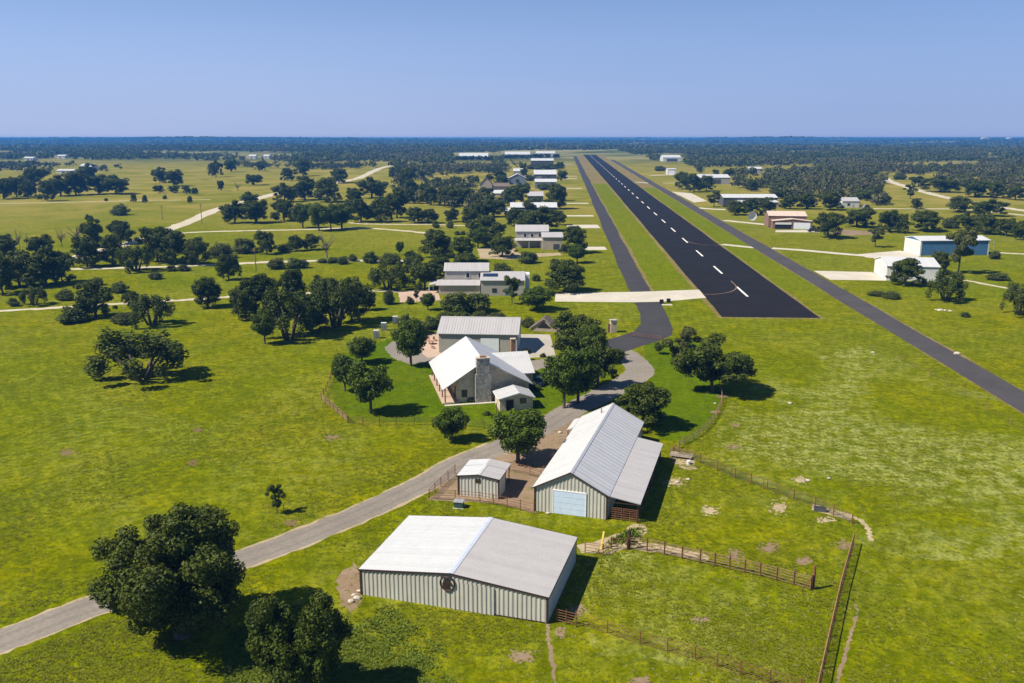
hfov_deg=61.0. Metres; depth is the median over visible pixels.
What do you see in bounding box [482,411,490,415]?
shrub
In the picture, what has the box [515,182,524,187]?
oak tree
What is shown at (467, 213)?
oak tree
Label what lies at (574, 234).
oak tree
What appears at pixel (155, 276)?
shrub
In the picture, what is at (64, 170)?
farm building
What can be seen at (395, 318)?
caged tank
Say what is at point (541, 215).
oak tree
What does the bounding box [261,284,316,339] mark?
oak tree
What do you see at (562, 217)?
oak tree
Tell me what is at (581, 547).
dirt path
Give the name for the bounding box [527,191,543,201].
hangar
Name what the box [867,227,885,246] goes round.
sparse tree
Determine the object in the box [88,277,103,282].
shrub
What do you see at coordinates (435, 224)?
shrub
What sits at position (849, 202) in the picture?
white cottage
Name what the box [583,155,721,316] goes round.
dry grass edge
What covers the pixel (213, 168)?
oak tree
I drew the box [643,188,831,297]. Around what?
grass verge
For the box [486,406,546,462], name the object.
shade tree
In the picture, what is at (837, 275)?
concrete pad
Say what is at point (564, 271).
oak tree
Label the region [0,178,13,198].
oak tree
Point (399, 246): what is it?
shade tree
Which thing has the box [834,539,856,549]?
dirt patch
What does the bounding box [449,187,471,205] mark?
oak tree
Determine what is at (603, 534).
leaning board
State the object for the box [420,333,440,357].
patio
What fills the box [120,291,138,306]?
oak tree
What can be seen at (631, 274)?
taxiway
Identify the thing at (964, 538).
rough grass
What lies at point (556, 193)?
oak tree
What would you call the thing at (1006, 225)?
oak tree
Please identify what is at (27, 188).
oak tree
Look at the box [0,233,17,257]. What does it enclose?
oak tree
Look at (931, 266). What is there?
white hangar
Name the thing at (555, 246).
wing door
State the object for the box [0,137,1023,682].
ground
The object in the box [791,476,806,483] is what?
dirt patch
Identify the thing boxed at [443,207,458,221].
oak tree
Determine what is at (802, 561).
dirt patch
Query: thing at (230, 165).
oak tree
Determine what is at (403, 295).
gravel yard
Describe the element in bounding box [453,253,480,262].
oak tree
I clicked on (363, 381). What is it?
lawn tree
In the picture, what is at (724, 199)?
long hangar
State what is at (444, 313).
shrub
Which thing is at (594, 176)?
dry verge
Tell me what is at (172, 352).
oak tree
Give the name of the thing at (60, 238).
bare tree
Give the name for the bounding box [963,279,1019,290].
footpath
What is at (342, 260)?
shrub
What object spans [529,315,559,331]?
timber shelter
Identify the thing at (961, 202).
oak tree
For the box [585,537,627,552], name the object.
pipe fence
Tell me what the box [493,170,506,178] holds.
oak tree
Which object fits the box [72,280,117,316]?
oak tree
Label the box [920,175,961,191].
oak tree
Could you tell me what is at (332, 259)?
shrub
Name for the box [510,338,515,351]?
brick pillar
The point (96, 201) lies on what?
farm track
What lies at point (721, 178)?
white roofed hangar
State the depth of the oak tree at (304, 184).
638.63 m
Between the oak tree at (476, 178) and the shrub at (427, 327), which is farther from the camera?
the oak tree at (476, 178)
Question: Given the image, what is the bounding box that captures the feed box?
[453,498,464,508]
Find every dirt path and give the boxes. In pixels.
[545,624,556,682]
[577,524,646,554]
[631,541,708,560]
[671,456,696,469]
[836,604,858,682]
[853,517,873,540]
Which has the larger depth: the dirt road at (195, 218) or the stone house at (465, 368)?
the dirt road at (195, 218)
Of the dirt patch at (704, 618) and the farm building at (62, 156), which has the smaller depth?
the dirt patch at (704, 618)
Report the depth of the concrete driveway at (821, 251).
369.84 m
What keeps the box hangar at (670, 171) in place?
on the ground at (240, 489)
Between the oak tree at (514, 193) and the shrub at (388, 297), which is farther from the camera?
the oak tree at (514, 193)
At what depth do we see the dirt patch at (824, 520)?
114.75 m
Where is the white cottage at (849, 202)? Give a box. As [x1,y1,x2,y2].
[839,197,859,207]
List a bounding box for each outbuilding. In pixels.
[493,190,503,195]
[513,168,523,174]
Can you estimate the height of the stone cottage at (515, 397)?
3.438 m
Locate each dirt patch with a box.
[59,448,77,456]
[188,459,198,465]
[282,520,297,526]
[324,432,340,440]
[336,563,361,612]
[508,649,535,665]
[554,627,568,638]
[569,603,590,615]
[628,676,650,682]
[662,476,685,486]
[690,616,710,623]
[701,505,718,516]
[723,444,743,449]
[725,549,744,561]
[757,538,783,556]
[767,498,793,515]
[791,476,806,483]
[796,555,812,565]
[817,516,836,522]
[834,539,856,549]
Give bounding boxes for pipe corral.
[428,465,533,511]
[510,462,540,476]
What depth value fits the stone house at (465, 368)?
167.11 m
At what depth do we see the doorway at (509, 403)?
159.53 m
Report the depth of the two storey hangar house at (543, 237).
382.71 m
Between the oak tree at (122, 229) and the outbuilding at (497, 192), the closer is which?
the oak tree at (122, 229)
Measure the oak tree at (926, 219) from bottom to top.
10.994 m
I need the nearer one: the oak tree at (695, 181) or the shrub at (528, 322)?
the shrub at (528, 322)
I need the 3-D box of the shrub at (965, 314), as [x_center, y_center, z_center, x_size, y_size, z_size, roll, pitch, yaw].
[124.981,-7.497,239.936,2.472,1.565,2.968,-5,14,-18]
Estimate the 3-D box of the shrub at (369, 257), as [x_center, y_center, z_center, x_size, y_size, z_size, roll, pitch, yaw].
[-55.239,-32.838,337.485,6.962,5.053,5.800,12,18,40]
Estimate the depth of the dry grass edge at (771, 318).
238.05 m
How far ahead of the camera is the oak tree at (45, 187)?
630.93 m
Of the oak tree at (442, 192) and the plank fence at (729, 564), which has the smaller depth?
the plank fence at (729, 564)
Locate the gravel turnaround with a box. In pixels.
[385,341,434,363]
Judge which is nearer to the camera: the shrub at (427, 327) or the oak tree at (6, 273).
the shrub at (427, 327)
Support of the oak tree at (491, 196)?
on the ground at (240, 489)
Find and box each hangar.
[459,153,488,159]
[505,152,529,158]
[510,202,556,210]
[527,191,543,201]
[531,158,553,164]
[533,170,556,178]
[534,179,556,188]
[536,151,554,157]
[660,155,680,161]
[666,168,675,174]
[697,174,730,183]
[718,194,778,206]
[746,167,761,173]
[764,211,812,228]
[874,256,940,281]
[904,235,994,255]
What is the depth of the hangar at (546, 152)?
1654.03 m
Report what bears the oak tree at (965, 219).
on the ground at (240, 489)
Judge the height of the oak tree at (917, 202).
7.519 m
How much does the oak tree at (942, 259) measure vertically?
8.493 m
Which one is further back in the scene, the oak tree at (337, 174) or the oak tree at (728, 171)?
the oak tree at (728, 171)
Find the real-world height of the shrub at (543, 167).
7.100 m
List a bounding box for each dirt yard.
[427,416,580,512]
[818,226,886,234]
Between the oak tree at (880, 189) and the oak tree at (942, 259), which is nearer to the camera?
the oak tree at (942, 259)
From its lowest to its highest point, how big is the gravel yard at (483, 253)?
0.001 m
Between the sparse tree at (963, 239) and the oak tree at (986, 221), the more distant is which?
the oak tree at (986, 221)
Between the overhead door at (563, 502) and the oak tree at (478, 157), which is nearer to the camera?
the overhead door at (563, 502)
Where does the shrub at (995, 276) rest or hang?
on the ground at (240, 489)
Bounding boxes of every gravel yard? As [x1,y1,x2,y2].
[398,289,440,301]
[477,248,560,259]
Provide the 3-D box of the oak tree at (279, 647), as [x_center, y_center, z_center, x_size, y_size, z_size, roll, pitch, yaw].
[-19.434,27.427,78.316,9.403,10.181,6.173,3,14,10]
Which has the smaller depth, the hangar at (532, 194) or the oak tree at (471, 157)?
the hangar at (532, 194)
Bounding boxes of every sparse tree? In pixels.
[413,284,420,297]
[503,275,520,297]
[706,190,720,202]
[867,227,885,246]
[903,184,917,197]
[946,229,978,271]
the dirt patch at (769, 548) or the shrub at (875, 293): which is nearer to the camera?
the dirt patch at (769, 548)
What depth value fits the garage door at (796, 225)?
452.35 m
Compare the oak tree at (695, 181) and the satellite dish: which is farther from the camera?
the oak tree at (695, 181)
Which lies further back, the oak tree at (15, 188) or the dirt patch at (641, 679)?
the oak tree at (15, 188)
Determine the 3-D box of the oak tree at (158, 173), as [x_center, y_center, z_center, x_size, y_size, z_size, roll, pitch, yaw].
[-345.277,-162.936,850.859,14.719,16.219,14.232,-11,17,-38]
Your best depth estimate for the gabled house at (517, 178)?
828.02 m
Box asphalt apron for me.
[607,302,672,350]
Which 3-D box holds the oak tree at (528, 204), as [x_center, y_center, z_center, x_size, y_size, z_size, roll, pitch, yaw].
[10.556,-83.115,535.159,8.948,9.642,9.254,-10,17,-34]
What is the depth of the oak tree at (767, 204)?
538.61 m
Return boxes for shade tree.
[249,306,275,343]
[290,203,312,227]
[307,202,329,230]
[327,202,337,229]
[329,202,356,228]
[395,241,403,252]
[419,293,435,309]
[467,226,487,247]
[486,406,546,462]
[518,285,556,309]
[568,243,587,262]
[574,322,608,348]
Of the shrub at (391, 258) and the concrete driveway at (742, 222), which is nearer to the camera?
the shrub at (391, 258)
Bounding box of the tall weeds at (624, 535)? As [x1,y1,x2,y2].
[608,526,640,544]
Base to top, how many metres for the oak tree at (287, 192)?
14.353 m
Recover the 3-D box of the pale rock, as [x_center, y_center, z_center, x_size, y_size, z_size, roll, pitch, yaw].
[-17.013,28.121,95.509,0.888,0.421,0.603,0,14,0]
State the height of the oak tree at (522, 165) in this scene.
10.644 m
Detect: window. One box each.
[462,390,466,396]
[520,398,525,403]
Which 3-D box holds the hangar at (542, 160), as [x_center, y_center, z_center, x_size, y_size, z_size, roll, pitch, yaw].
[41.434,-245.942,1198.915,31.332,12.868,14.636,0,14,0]
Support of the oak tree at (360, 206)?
on the ground at (240, 489)
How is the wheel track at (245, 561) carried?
on the gravel drive at (638, 368)
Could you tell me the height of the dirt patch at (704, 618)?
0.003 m
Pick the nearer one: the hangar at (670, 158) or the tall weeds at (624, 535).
the tall weeds at (624, 535)
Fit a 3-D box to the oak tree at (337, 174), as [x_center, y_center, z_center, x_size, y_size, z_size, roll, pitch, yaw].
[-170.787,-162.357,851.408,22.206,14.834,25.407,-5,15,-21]
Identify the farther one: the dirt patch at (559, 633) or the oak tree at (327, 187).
the oak tree at (327, 187)
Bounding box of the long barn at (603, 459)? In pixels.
[532,403,662,522]
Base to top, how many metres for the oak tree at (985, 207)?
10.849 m
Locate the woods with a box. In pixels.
[0,136,1023,150]
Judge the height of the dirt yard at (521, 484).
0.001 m
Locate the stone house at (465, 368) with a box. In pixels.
[429,336,534,406]
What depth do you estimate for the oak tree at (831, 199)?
558.82 m
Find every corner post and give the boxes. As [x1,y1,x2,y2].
[627,530,630,549]
[801,565,816,590]
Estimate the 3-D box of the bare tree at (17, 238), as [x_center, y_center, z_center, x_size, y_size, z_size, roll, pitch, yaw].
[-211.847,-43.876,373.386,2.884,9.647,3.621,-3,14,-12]
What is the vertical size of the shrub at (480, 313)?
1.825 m
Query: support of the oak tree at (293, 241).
on the ground at (240, 489)
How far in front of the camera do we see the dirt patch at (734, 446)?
141.62 m
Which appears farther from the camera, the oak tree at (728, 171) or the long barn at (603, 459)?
the oak tree at (728, 171)
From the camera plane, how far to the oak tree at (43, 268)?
284.39 m
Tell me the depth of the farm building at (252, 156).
1570.36 m
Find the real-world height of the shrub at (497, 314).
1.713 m
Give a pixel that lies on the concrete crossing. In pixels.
(654, 296)
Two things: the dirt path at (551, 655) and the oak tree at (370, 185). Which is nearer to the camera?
the dirt path at (551, 655)
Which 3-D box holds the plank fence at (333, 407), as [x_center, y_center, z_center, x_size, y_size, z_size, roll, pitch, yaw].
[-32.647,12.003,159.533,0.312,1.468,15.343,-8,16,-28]
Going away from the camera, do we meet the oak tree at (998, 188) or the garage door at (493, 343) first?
the garage door at (493, 343)
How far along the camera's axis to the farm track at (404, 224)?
476.11 m
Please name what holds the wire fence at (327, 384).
on the ground at (240, 489)
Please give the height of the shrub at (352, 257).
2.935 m
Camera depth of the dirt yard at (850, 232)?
438.75 m
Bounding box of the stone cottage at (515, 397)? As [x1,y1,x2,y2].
[493,385,534,412]
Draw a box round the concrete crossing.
[555,290,705,301]
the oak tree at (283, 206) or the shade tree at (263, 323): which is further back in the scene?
the oak tree at (283, 206)
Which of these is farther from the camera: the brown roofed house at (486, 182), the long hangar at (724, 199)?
the brown roofed house at (486, 182)
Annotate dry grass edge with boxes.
[577,157,653,290]
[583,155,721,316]
[602,159,822,317]
[719,317,823,318]
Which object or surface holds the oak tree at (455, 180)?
on the ground at (240, 489)
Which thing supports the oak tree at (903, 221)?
on the ground at (240, 489)
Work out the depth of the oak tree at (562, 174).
883.33 m
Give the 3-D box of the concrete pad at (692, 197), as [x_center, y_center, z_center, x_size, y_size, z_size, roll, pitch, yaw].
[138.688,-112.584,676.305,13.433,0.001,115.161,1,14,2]
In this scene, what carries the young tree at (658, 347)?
on the lawn at (672, 379)
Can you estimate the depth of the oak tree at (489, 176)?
888.64 m
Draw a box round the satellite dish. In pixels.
[748,211,756,221]
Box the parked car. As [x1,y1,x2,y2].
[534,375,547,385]
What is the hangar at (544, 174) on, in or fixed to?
on the ground at (240, 489)
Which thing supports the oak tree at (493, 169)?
on the ground at (240, 489)
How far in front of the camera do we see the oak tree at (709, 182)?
733.15 m
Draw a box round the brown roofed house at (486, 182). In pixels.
[480,177,509,192]
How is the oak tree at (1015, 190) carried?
on the ground at (240, 489)
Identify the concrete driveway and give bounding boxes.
[566,225,599,227]
[586,247,606,249]
[721,220,763,224]
[721,244,752,247]
[771,247,868,256]
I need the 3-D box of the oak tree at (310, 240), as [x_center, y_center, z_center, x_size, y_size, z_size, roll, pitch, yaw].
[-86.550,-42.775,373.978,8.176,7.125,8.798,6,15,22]
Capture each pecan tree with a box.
[539,345,588,408]
[560,345,601,402]
[669,332,757,392]
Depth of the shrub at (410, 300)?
257.27 m
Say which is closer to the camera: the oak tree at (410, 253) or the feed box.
the feed box
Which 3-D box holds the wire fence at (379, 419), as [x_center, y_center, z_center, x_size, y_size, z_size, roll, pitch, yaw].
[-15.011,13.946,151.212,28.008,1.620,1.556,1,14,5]
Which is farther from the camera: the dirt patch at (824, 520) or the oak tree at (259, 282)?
the oak tree at (259, 282)
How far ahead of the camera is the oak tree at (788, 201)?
566.98 m
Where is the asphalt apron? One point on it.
(654, 318)
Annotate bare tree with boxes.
[15,228,21,248]
[55,228,66,246]
[65,225,81,237]
[318,233,334,257]
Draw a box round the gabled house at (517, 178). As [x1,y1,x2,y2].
[503,173,525,184]
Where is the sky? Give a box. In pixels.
[0,0,1023,137]
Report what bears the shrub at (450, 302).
on the ground at (240, 489)
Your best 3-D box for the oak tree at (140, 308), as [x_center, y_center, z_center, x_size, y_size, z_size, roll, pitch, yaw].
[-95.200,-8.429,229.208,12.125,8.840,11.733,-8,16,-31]
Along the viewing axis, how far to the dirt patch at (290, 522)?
114.16 m
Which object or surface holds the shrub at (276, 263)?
on the ground at (240, 489)
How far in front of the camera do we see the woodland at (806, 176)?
936.78 m
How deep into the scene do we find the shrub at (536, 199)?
614.76 m
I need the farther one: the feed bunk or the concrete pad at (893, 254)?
the concrete pad at (893, 254)
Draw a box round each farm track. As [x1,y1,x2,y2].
[0,199,210,203]
[0,290,397,311]
[71,260,402,269]
[184,227,424,232]
[350,222,464,225]
[873,208,1023,215]
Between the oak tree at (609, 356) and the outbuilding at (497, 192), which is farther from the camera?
the outbuilding at (497, 192)
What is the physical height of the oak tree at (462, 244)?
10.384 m
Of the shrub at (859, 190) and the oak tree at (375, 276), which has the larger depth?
the shrub at (859, 190)
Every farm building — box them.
[24,157,37,160]
[56,169,76,172]
[57,155,68,158]
[248,155,257,158]
[263,155,270,158]
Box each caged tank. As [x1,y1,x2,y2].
[373,330,378,338]
[381,322,386,330]
[393,316,397,323]
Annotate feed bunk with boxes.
[670,448,694,459]
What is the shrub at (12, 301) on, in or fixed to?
on the ground at (240, 489)
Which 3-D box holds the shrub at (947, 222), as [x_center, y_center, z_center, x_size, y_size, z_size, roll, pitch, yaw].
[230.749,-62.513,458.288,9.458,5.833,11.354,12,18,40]
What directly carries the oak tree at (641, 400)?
on the ground at (240, 489)
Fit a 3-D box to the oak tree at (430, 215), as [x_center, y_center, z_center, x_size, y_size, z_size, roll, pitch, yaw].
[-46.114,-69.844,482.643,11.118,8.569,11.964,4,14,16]
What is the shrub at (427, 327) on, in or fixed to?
on the ground at (240, 489)
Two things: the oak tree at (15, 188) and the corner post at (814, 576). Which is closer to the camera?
the corner post at (814, 576)
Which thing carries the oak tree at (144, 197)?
on the ground at (240, 489)
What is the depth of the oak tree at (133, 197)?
624.54 m
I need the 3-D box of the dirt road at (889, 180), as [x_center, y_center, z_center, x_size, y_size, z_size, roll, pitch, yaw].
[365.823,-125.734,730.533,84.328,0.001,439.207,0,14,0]
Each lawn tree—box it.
[331,353,355,390]
[343,360,393,413]
[346,336,376,360]
[390,316,428,365]
[431,405,470,440]
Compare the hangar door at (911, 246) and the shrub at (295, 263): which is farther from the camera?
the hangar door at (911, 246)
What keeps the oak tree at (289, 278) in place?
on the ground at (240, 489)
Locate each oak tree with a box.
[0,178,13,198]
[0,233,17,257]
[0,256,17,293]
[3,250,42,286]
[8,176,23,196]
[15,245,61,285]
[17,166,50,186]
[17,180,36,197]
[18,285,47,305]
[23,234,54,254]
[36,180,56,200]
[47,174,71,195]
[50,252,76,284]
[60,169,88,194]
[69,236,101,266]
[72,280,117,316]
[78,162,97,178]
[78,217,102,242]
[83,326,189,381]
[85,174,108,193]
[86,502,246,639]
[99,234,122,264]
[100,174,129,193]
[106,220,136,242]
[114,245,155,273]
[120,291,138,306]
[128,293,175,328]
[130,194,136,201]
[133,226,172,261]
[142,195,147,202]
[150,167,166,182]
[152,185,164,191]
[158,230,187,263]
[162,169,183,185]
[166,186,178,192]
[180,236,210,264]
[182,186,190,192]
[191,188,197,193]
[191,276,222,306]
[207,159,223,176]
[214,253,241,279]
[217,180,223,189]
[218,199,245,222]
[223,159,236,170]
[228,279,258,319]
[239,191,259,202]
[240,199,267,222]
[242,273,278,315]
[244,591,352,682]
[245,174,262,184]
[253,161,265,169]
[253,230,277,253]
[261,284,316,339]
[270,182,297,200]
[270,198,294,220]
[276,268,307,300]
[280,168,294,180]
[287,234,303,250]
[288,290,335,331]
[292,175,315,199]
[293,159,310,175]
[301,233,320,249]
[307,274,341,295]
[313,177,342,201]
[315,278,361,327]
[327,168,347,182]
[335,276,372,321]
[345,188,361,201]
[345,198,375,221]
[355,176,388,197]
[362,292,375,309]
[367,260,409,289]
[369,197,393,221]
[385,187,408,217]
[388,167,397,176]
[397,167,415,182]
[401,254,424,275]
[403,179,417,191]
[404,187,415,202]
[404,207,422,222]
[404,250,416,257]
[405,260,443,288]
[417,170,425,177]
[417,229,453,255]
[418,183,430,193]
[418,208,438,222]
[422,186,437,204]
[428,255,451,275]
[431,177,441,184]
[434,186,455,205]
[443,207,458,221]
[447,236,476,257]
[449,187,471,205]
[451,178,460,182]
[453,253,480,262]
[461,207,477,222]
[464,192,480,204]
[466,155,474,159]
[466,219,482,233]
[468,175,479,182]
[469,199,485,215]
[474,155,482,159]
[476,215,495,229]
[478,187,492,193]
[482,233,492,245]
[483,193,496,202]
[483,199,507,216]
[485,173,493,179]
[487,221,506,236]
[488,234,518,256]
[489,167,498,172]
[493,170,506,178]
[495,175,508,182]
[503,185,529,204]
[505,207,523,225]
[514,214,529,224]
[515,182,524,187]
[519,163,527,167]
[519,205,561,227]
[520,167,527,175]
[522,199,536,211]
[544,183,566,207]
[544,259,585,291]
[550,310,601,351]
[554,212,566,223]
[556,161,564,168]
[557,170,567,179]
[560,225,587,250]
[584,340,625,386]
[615,381,671,427]
[661,326,701,359]
[673,171,690,188]
[682,173,705,191]
[696,166,704,172]
[701,175,715,190]
[722,169,734,175]
[725,199,745,214]
[741,197,763,213]
[745,179,758,190]
[747,167,757,175]
[759,197,776,210]
[772,189,785,197]
[779,195,803,208]
[798,193,815,208]
[812,212,845,237]
[818,191,844,209]
[833,189,845,195]
[843,207,876,226]
[861,191,873,200]
[866,183,883,192]
[878,209,899,231]
[885,257,926,285]
[895,213,909,232]
[908,210,943,230]
[909,176,924,186]
[910,198,922,208]
[915,168,924,174]
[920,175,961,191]
[924,267,968,301]
[931,251,952,272]
[945,195,973,211]
[953,211,978,229]
[959,179,991,196]
[970,198,1010,214]
[972,213,998,233]
[986,181,1008,197]
[995,217,1019,235]
[999,280,1023,315]
[1004,185,1023,199]
[1011,220,1023,239]
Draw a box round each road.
[38,165,390,272]
[611,160,1023,412]
[885,178,1023,210]
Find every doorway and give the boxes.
[506,399,513,410]
[775,222,790,228]
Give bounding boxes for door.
[451,581,493,615]
[481,338,498,351]
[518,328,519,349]
[552,489,586,516]
[553,244,558,249]
[712,179,720,183]
[775,222,791,224]
[793,223,810,228]
[875,262,884,277]
[905,239,918,254]
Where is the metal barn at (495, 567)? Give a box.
[358,515,577,623]
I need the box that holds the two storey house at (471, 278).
[428,262,529,295]
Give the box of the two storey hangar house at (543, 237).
[515,225,562,249]
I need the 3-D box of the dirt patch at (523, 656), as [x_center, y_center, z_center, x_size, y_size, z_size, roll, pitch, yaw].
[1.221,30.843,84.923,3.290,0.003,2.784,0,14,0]
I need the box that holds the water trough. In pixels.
[814,505,826,512]
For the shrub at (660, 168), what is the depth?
1100.36 m
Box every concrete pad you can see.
[518,334,555,357]
[673,192,705,202]
[775,230,814,231]
[812,504,851,519]
[815,271,886,280]
[860,251,918,257]
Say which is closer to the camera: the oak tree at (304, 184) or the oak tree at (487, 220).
the oak tree at (487, 220)
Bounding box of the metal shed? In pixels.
[456,459,510,499]
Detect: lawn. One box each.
[328,338,618,427]
[643,337,721,443]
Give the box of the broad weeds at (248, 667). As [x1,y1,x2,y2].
[222,603,455,682]
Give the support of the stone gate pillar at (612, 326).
on the ground at (240, 489)
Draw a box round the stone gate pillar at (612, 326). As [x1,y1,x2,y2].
[607,319,617,332]
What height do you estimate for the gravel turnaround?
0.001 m
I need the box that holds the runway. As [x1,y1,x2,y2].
[584,155,819,317]
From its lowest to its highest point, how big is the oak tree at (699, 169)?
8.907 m
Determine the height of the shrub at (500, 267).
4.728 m
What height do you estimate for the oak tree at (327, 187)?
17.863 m
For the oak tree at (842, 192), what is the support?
on the ground at (240, 489)
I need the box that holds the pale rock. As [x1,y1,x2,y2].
[353,595,360,599]
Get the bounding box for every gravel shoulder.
[614,162,1023,414]
[615,160,1022,390]
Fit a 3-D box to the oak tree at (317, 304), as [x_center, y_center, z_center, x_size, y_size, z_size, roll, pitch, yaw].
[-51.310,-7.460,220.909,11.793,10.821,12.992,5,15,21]
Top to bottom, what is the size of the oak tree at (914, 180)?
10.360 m
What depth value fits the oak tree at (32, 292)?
254.89 m
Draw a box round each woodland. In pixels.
[0,145,1023,166]
[0,159,1023,209]
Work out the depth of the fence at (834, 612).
91.04 m
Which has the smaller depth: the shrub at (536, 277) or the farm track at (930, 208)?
the shrub at (536, 277)
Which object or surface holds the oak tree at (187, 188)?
on the ground at (240, 489)
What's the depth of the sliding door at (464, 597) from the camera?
92.46 m
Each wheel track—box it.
[0,410,566,637]
[0,412,574,647]
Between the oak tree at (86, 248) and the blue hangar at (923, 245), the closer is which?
the oak tree at (86, 248)
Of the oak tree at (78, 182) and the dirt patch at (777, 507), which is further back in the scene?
the oak tree at (78, 182)
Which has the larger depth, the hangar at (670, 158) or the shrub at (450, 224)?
the hangar at (670, 158)
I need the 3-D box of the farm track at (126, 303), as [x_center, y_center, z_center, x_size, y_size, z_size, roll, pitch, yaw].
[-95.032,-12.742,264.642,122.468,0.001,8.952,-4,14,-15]
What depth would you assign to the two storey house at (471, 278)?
274.84 m
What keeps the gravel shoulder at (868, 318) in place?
on the ground at (240, 489)
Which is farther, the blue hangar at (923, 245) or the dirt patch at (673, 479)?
the blue hangar at (923, 245)
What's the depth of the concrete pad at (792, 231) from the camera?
443.09 m
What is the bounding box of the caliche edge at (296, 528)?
[0,443,509,654]
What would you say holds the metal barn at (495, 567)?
on the ground at (240, 489)
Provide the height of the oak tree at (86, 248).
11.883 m
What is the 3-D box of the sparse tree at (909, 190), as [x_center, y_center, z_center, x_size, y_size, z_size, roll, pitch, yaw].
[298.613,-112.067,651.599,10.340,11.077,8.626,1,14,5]
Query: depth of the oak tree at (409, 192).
610.45 m
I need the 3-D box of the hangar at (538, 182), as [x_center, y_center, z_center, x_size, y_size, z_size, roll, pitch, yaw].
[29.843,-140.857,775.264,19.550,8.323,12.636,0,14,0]
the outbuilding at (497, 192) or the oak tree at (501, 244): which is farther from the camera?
the outbuilding at (497, 192)
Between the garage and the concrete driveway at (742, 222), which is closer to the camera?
the garage
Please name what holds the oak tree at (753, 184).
on the ground at (240, 489)
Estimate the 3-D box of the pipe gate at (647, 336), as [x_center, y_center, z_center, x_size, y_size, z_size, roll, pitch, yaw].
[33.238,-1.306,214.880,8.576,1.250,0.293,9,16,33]
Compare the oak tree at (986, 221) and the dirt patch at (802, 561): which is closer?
the dirt patch at (802, 561)
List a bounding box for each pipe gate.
[555,607,576,626]
[631,332,662,339]
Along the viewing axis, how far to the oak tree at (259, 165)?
1100.59 m
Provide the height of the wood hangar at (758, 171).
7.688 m
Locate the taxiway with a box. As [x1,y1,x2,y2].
[573,156,649,291]
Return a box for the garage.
[437,316,521,352]
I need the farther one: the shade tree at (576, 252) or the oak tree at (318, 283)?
the shade tree at (576, 252)
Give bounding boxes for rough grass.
[566,551,827,682]
[702,345,1023,560]
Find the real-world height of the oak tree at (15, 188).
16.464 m
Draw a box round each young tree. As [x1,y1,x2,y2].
[264,484,285,512]
[654,342,664,350]
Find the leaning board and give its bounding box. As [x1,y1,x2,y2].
[600,531,604,548]
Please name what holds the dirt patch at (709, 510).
on the ground at (240, 489)
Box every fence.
[321,393,347,421]
[322,365,332,395]
[347,415,493,426]
[576,611,801,682]
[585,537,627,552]
[628,535,812,589]
[673,446,853,523]
[674,381,722,450]
[817,533,854,682]
[870,345,1023,429]
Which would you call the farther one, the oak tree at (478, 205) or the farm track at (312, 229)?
the oak tree at (478, 205)
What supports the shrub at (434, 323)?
on the ground at (240, 489)
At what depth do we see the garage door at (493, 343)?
200.14 m
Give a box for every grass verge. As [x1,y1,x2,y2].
[593,184,693,290]
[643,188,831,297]
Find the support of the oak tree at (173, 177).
on the ground at (240, 489)
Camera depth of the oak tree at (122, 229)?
390.58 m
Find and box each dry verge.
[577,155,604,183]
[597,155,653,187]
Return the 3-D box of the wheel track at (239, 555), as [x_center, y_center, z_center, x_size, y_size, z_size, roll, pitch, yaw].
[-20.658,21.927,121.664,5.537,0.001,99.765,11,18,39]
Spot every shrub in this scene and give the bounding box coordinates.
[6,298,19,306]
[54,288,73,300]
[54,306,92,324]
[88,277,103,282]
[109,203,130,215]
[109,311,132,324]
[110,281,129,292]
[148,271,163,279]
[165,265,176,270]
[176,264,191,270]
[206,242,233,257]
[231,238,255,253]
[266,257,284,268]
[277,243,292,252]
[285,257,309,268]
[316,258,326,262]
[326,256,336,262]
[337,256,348,263]
[347,254,357,260]
[362,251,378,263]
[377,252,401,264]
[382,288,394,303]
[397,313,411,322]
[405,296,414,303]
[419,320,429,332]
[424,316,440,329]
[432,220,439,227]
[435,311,454,318]
[439,291,472,312]
[446,221,453,227]
[455,311,469,315]
[464,293,490,312]
[472,310,488,316]
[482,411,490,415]
[487,312,506,316]
[492,262,513,270]
[518,251,538,263]
[521,316,534,327]
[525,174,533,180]
[526,164,534,168]
[529,381,541,389]
[531,274,540,280]
[532,196,541,201]
[533,165,553,169]
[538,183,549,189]
[654,165,666,170]
[768,182,786,189]
[853,188,866,198]
[866,290,882,296]
[880,290,900,299]
[893,172,906,179]
[941,217,959,227]
[960,312,970,317]
[984,273,1010,280]
[989,251,1000,258]
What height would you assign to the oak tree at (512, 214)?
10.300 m
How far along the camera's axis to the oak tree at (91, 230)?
384.33 m
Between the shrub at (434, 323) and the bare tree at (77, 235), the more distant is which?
the bare tree at (77, 235)
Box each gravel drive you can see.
[0,350,654,652]
[531,359,614,369]
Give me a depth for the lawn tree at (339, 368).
169.40 m
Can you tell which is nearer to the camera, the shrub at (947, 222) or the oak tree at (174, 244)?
the oak tree at (174, 244)

